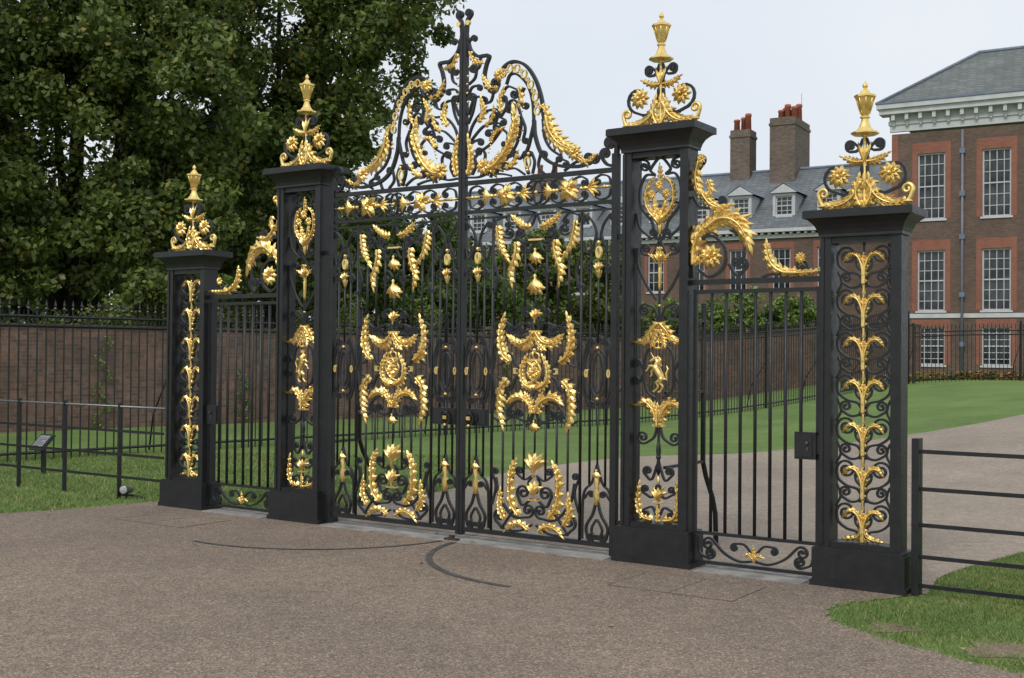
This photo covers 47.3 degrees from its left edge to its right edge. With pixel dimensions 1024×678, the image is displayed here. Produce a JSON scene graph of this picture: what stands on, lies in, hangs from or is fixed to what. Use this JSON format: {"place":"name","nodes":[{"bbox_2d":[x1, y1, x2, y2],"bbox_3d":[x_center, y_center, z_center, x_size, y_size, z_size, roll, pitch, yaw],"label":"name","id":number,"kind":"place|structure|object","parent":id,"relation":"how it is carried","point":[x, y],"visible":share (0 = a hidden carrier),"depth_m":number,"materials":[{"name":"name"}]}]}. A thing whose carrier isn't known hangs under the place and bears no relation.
{"place":"outdoors","nodes":[
{"label":"outdoors","id":0,"kind":"place"},
{"bbox_2d":[0,450,480,512],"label":"grass","id":1,"kind":"structure","parent":0,"point":[43,503],"depth_m":15.19,"materials":[{"name":"green plant"}]},
{"bbox_2d":[196,540,440,549],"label":"gate track","id":2,"kind":"structure","parent":0,"point":[315,549],"depth_m":9.88,"materials":[{"name":"metal"}]},
{"bbox_2d":[426,542,509,586],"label":"gate track","id":3,"kind":"structure","parent":0,"point":[429,555],"depth_m":8.97,"materials":[{"name":"metal"}]},
{"bbox_2d":[0,376,1023,672],"bbox_3d":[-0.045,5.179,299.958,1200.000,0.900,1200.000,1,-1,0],"label":"ground","id":4,"kind":"structure","parent":0,"point":[938,404],"depth_m":22.92,"materials":[{"name":"green plant"}]},
{"bbox_2d":[0,73,55,307],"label":"plane tree","id":5,"kind":"object","parent":4,"relation":"on","point":[7,229],"visible":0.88,"depth_m":26.41,"materials":[{"name":"green plant"}]},
{"bbox_2d":[29,434,55,473],"bbox_3d":[-6.266,1.562,15.576,0.260,0.580,0.230,0,-1,30],"label":"information plaque","id":6,"kind":"object","parent":4,"relation":"on","point":[44,440],"visible":0.89,"depth_m":15.57,"materials":[{"name":"black paint"}]},
{"bbox_2d":[20,294,136,325],"bbox_3d":[-9.976,0.505,25.821,3.265,3.039,1.707,1,-1,0],"label":"shrub","id":7,"kind":"object","parent":4,"relation":"on","point":[111,308],"visible":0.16,"depth_m":25.68,"materials":[{"name":"green plant"}]},
{"bbox_2d":[0,398,165,498],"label":"rail fence","id":8,"kind":"object","parent":4,"relation":"on","point":[64,449],"visible":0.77,"depth_m":13.56,"materials":[{"name":"black metal"}]},
{"bbox_2d":[119,485,144,498],"bbox_3d":[-4.232,1.742,13.075,0.285,0.229,0.183,0,-1,10],"label":"floodlight","id":9,"kind":"object","parent":4,"relation":"on","point":[125,490],"visible":0.92,"depth_m":13.03,"materials":[{"name":"black paint"}]},
{"bbox_2d":[93,287,233,327],"bbox_3d":[-8.293,0.393,27.383,3.325,3.328,1.674,1,-1,0],"label":"shrub","id":10,"kind":"object","parent":4,"relation":"on","point":[143,311],"visible":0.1,"depth_m":27.27,"materials":[{"name":"green plant"}]},
{"bbox_2d":[0,0,333,324],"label":"plane tree","id":11,"kind":"object","parent":4,"relation":"on","point":[97,56],"visible":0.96,"depth_m":27.63,"materials":[{"name":"green plant"}]},
{"bbox_2d":[0,105,406,328],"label":"plane tree","id":12,"kind":"object","parent":4,"relation":"on","point":[166,246],"visible":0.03,"depth_m":40.35,"materials":[{"name":"green plant"}]},
{"bbox_2d":[0,207,510,334],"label":"wood","id":13,"kind":"object","parent":4,"relation":"on","point":[43,310],"depth_m":49.47,"materials":[{"name":"green plant"}]},
{"bbox_2d":[113,0,465,328],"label":"plane tree","id":14,"kind":"object","parent":4,"relation":"on","point":[378,30],"visible":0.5,"depth_m":31.93,"materials":[{"name":"green plant"}]},
{"bbox_2d":[275,307,374,330],"bbox_3d":[-4.917,0.631,30.634,3.214,3.004,1.681,1,-1,0],"label":"shrub","id":15,"kind":"object","parent":4,"relation":"on","point":[342,316],"visible":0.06,"depth_m":30.68,"materials":[{"name":"green plant"}]},
{"bbox_2d":[340,293,444,332],"bbox_3d":[-3.406,0.452,32.169,3.335,3.417,1.558,1,-1,0],"label":"shrub","id":16,"kind":"object","parent":4,"relation":"on","point":[426,313],"visible":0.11,"depth_m":31.89,"materials":[{"name":"green plant"}]},
{"bbox_2d":[306,194,544,334],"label":"garden tree","id":17,"kind":"object","parent":4,"relation":"on","point":[394,239],"visible":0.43,"depth_m":40.43,"materials":[{"name":"green plant"}]},
{"bbox_2d":[0,298,909,461],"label":"railing fence","id":18,"kind":"object","parent":4,"relation":"on","point":[871,322],"visible":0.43,"depth_m":22.33,"materials":[{"name":"black metal"}]},
{"bbox_2d":[0,322,921,432],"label":"garden wall","id":19,"kind":"structure","parent":4,"relation":"on","point":[560,348],"depth_m":26.77,"materials":[{"name":"brick"}]},
{"bbox_2d":[91,334,113,428],"bbox_3d":[-8.652,0.966,24.680,0.514,2.137,0.120,1,-1,-44],"label":"wall creeper","id":20,"kind":"object","parent":19,"relation":"attached to","point":[102,396],"depth_m":24.68,"materials":[{"name":"green plant"}]},
{"bbox_2d":[237,368,250,422],"bbox_3d":[-6.223,1.345,27.037,0.501,1.376,0.133,1,-1,-44],"label":"wall creeper","id":21,"kind":"object","parent":19,"relation":"attached to","point":[238,394],"depth_m":27.02,"materials":[{"name":"green plant"}]},
{"bbox_2d":[501,361,513,411],"bbox_3d":[-0.109,1.339,32.973,0.498,1.739,0.126,1,-1,-44],"label":"wall creeper","id":22,"kind":"object","parent":19,"relation":"attached to","point":[504,368],"depth_m":32.94,"materials":[{"name":"green plant"}]},
{"bbox_2d":[648,363,657,399],"bbox_3d":[4.560,1.417,37.513,0.556,1.671,0.127,1,-1,-44],"label":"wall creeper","id":23,"kind":"object","parent":19,"relation":"attached to","point":[655,378],"depth_m":37.51,"materials":[{"name":"green plant"}]},
{"bbox_2d":[0,502,1023,677],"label":"forecourt","id":24,"kind":"structure","parent":4,"relation":"on","point":[99,592],"depth_m":7.38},
{"bbox_2d":[116,512,229,527],"bbox_3d":[-3.316,1.766,11.427,0.956,0.004,0.626,0,-1,34],"label":"access cover","id":25,"kind":"object","parent":24,"relation":"on","point":[178,520],"visible":1,"depth_m":11.41,"materials":[{"name":"grey concrete"}]},
{"bbox_2d":[154,165,232,510],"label":"gate pier","id":26,"kind":"structure","parent":24,"relation":"on","point":[181,488],"depth_m":12.40,"materials":[{"name":"black paint"}]},
{"bbox_2d":[202,507,267,518],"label":"threshold slab","id":27,"kind":"structure","parent":24,"relation":"on","point":[243,513],"depth_m":11.93,"materials":[{"name":"stone"}]},
{"bbox_2d":[263,74,349,524],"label":"gate pier","id":28,"kind":"structure","parent":24,"relation":"on","point":[290,499],"depth_m":11.49,"materials":[{"name":"black paint"}]},
{"bbox_2d":[206,301,275,511],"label":"pedestrian gate","id":29,"kind":"structure","parent":28,"relation":"attached to","point":[213,414],"depth_m":12.01,"materials":[{"name":"black metal"}]},
{"bbox_2d":[208,195,276,298],"bbox_3d":[-2.714,-0.932,11.929,1.152,1.023,0.106,0,-1,34],"label":"gate scrollwork","id":30,"kind":"object","parent":28,"relation":"attached to","point":[268,275],"visible":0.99,"depth_m":11.84,"materials":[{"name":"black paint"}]},
{"bbox_2d":[318,521,402,532],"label":"threshold slab","id":31,"kind":"structure","parent":24,"relation":"on","point":[358,526],"depth_m":11.03,"materials":[{"name":"stone"}]},
{"bbox_2d":[321,10,464,533],"bbox_3d":[-1.145,-0.589,10.862,1.662,4.707,0.114,0,-1,34],"label":"gate leaf","id":32,"kind":"object","parent":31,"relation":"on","point":[438,415],"visible":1,"depth_m":10.79,"materials":[{"name":"black paint"}]},
{"bbox_2d":[381,528,470,541],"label":"threshold slab","id":33,"kind":"structure","parent":24,"relation":"on","point":[423,534],"depth_m":10.60,"materials":[{"name":"stone"}]},
{"bbox_2d":[444,535,459,540],"bbox_3d":[-0.530,1.752,10.282,0.140,0.049,0.050,0,-1,34],"label":"gate stop","id":34,"kind":"object","parent":24,"relation":"on","point":[451,537],"visible":1,"depth_m":10.26,"materials":[{"name":"metal"}]},
{"bbox_2d":[449,536,544,550],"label":"threshold slab","id":35,"kind":"structure","parent":24,"relation":"on","point":[501,543],"depth_m":10.13,"materials":[{"name":"stone"}]},
{"bbox_2d":[2,456,992,667],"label":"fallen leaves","id":36,"kind":"object","parent":24,"relation":"on","point":[474,541],"visible":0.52,"depth_m":10.70,"materials":[{"name":"brown plant"}]},
{"bbox_2d":[523,544,610,559],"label":"threshold slab","id":37,"kind":"structure","parent":24,"relation":"on","point":[575,552],"depth_m":9.73,"materials":[{"name":"stone"}]},
{"bbox_2d":[606,12,716,569],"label":"gate pier","id":38,"kind":"structure","parent":24,"relation":"on","point":[656,137],"depth_m":9.29,"materials":[{"name":"black paint"}]},
{"bbox_2d":[459,8,621,555],"bbox_3d":[0.234,-0.590,9.925,1.662,4.707,0.114,0,-1,34],"label":"gate leaf","id":39,"kind":"object","parent":38,"relation":"attached to","point":[470,416],"visible":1,"depth_m":9.97,"materials":[{"name":"black paint"}]},
{"bbox_2d":[690,153,819,284],"bbox_3d":[1.804,-0.933,8.859,1.152,1.023,0.106,0,-1,34],"label":"gate scrollwork","id":40,"kind":"object","parent":38,"relation":"attached to","point":[736,222],"visible":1,"depth_m":8.99,"materials":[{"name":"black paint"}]},
{"bbox_2d":[608,572,766,601],"bbox_3d":[1.255,1.765,8.357,0.956,0.004,0.626,0,-1,34],"label":"access cover","id":41,"kind":"object","parent":24,"relation":"on","point":[695,587],"visible":1,"depth_m":8.34,"materials":[{"name":"grey concrete"}]},
{"bbox_2d":[693,564,811,584],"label":"threshold slab","id":42,"kind":"structure","parent":24,"relation":"on","point":[758,574],"depth_m":8.79,"materials":[{"name":"stone"}]},
{"bbox_2d":[802,81,927,596],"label":"gate pier","id":43,"kind":"structure","parent":24,"relation":"on","point":[858,560],"depth_m":8.36,"materials":[{"name":"black paint"}]},
{"bbox_2d":[692,286,819,575],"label":"pedestrian gate","id":44,"kind":"structure","parent":43,"relation":"attached to","point":[806,445],"depth_m":8.82,"materials":[{"name":"black metal"}]},
{"bbox_2d":[490,226,598,335],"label":"garden tree","id":45,"kind":"object","parent":4,"relation":"on","point":[563,293],"visible":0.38,"depth_m":45.39,"materials":[{"name":"green plant"}]},
{"bbox_2d":[537,239,653,337],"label":"garden tree","id":46,"kind":"object","parent":4,"relation":"on","point":[646,320],"visible":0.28,"depth_m":48.37,"materials":[{"name":"green plant"}]},
{"bbox_2d":[601,296,700,336],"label":"garden tree","id":47,"kind":"object","parent":4,"relation":"on","point":[667,313],"visible":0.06,"depth_m":52.25,"materials":[{"name":"green plant"}]},
{"bbox_2d":[439,94,891,336],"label":"brick house","id":48,"kind":"structure","parent":4,"relation":"on","point":[778,198],"depth_m":66.61,"materials":[{"name":"brown brick"}]},
{"bbox_2d":[570,251,587,294],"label":"window","id":49,"kind":"structure","parent":48,"relation":"in","point":[575,291],"depth_m":69.73,"materials":[{"name":"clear glass"}]},
{"bbox_2d":[644,246,666,293],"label":"window","id":50,"kind":"structure","parent":48,"relation":"in","point":[650,268],"depth_m":67.27,"materials":[{"name":"clear glass"}]},
{"bbox_2d":[697,245,707,289],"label":"window","id":51,"kind":"structure","parent":48,"relation":"in","point":[699,276],"depth_m":65.86,"materials":[{"name":"clear glass"}]},
{"bbox_2d":[726,243,749,288],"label":"window","id":52,"kind":"structure","parent":48,"relation":"in","point":[736,250],"depth_m":64.80,"materials":[{"name":"clear glass"}]},
{"bbox_2d":[769,241,793,287],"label":"window","id":53,"kind":"structure","parent":48,"relation":"in","point":[784,253],"depth_m":63.47,"materials":[{"name":"clear glass"}]},
{"bbox_2d":[813,240,839,286],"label":"window","id":54,"kind":"structure","parent":48,"relation":"in","point":[816,243],"depth_m":62.49,"materials":[{"name":"clear glass"}]},
{"bbox_2d":[678,286,844,333],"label":"hedge","id":55,"kind":"object","parent":4,"relation":"on","point":[777,311],"visible":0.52,"depth_m":49.40,"materials":[{"name":"green plant"}]},
{"bbox_2d":[869,622,922,632],"bbox_3d":[2.338,1.762,7.143,0.349,0.001,0.285,1,-1,0],"label":"worn earth patch","id":56,"kind":"object","parent":4,"relation":"on","point":[890,627],"visible":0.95,"depth_m":7.13,"materials":[{"name":"brown soil"}]},
{"bbox_2d":[870,370,1022,381],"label":"flower border","id":57,"kind":"object","parent":4,"relation":"on","point":[961,374],"visible":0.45,"depth_m":41.64,"materials":[{"name":"plant"}]},
{"bbox_2d":[875,45,1023,374],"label":"brick palace","id":58,"kind":"structure","parent":4,"relation":"on","point":[958,151],"depth_m":54.36,"materials":[{"name":"red brick"}]},
{"bbox_2d":[912,319,949,366],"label":"window","id":59,"kind":"structure","parent":58,"relation":"in","point":[933,322],"depth_m":55.00,"materials":[{"name":"clear glass"}]},
{"bbox_2d":[912,141,950,221],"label":"window","id":60,"kind":"structure","parent":58,"relation":"in","point":[931,172],"depth_m":55.17,"materials":[{"name":"white glass"}]},
{"bbox_2d":[912,239,950,312],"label":"window","id":61,"kind":"structure","parent":58,"relation":"in","point":[933,267],"depth_m":55.13,"materials":[{"name":"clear glass"}]},
{"bbox_2d":[976,136,1016,218],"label":"window","id":62,"kind":"structure","parent":58,"relation":"in","point":[999,165],"depth_m":53.76,"materials":[{"name":"white glass"}]},
{"bbox_2d":[976,236,1016,311],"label":"window","id":63,"kind":"structure","parent":58,"relation":"in","point":[996,266],"depth_m":53.70,"materials":[{"name":"white glass"}]},
{"bbox_2d":[976,319,1016,367],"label":"window","id":64,"kind":"structure","parent":58,"relation":"in","point":[978,321],"depth_m":53.66,"materials":[{"name":"clear glass"}]},
{"bbox_2d":[910,320,1023,383],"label":"railing fence","id":65,"kind":"object","parent":4,"relation":"on","point":[913,350],"visible":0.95,"depth_m":40.08,"materials":[{"name":"black metal"}]},
{"bbox_2d":[911,438,1023,599],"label":"rail fence","id":66,"kind":"object","parent":4,"relation":"on","point":[917,524],"visible":0.91,"depth_m":8.07,"materials":[{"name":"black metal"}]},
{"bbox_2d":[963,642,1023,657],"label":"worn earth patch","id":67,"kind":"object","parent":4,"relation":"on","point":[1005,649],"visible":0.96,"depth_m":6.61,"materials":[{"name":"brown soil"}]},
{"bbox_2d":[1,0,1023,316],"label":"sky","id":68,"kind":"structure","parent":0,"point":[757,58],"materials":[{"name":"white"}]},
{"bbox_2d":[338,414,1023,584],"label":"path","id":69,"kind":"structure","parent":0,"point":[992,474],"depth_m":13.36,"materials":[{"name":"grey gravel"}]},
{"bbox_2d":[310,310,377,505],"bbox_3d":[-1.707,0.745,12.021,0.048,2.102,1.021,0,-1,34],"label":"back stay","id":70,"kind":"object","parent":69,"relation":"on","point":[361,445],"visible":0.38,"depth_m":12.18,"materials":[{"name":"black paint"}]},
{"bbox_2d":[663,304,717,543],"bbox_3d":[1.519,0.745,9.829,0.049,2.102,1.021,0,-1,34],"label":"back stay","id":71,"kind":"object","parent":69,"relation":"on","point":[702,320],"visible":0.78,"depth_m":9.99,"materials":[{"name":"black paint"}]},
{"bbox_2d":[818,550,1023,675],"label":"grass","id":72,"kind":"structure","parent":0,"point":[883,611],"depth_m":7.55,"materials":[{"name":"green plant"}]}
]}

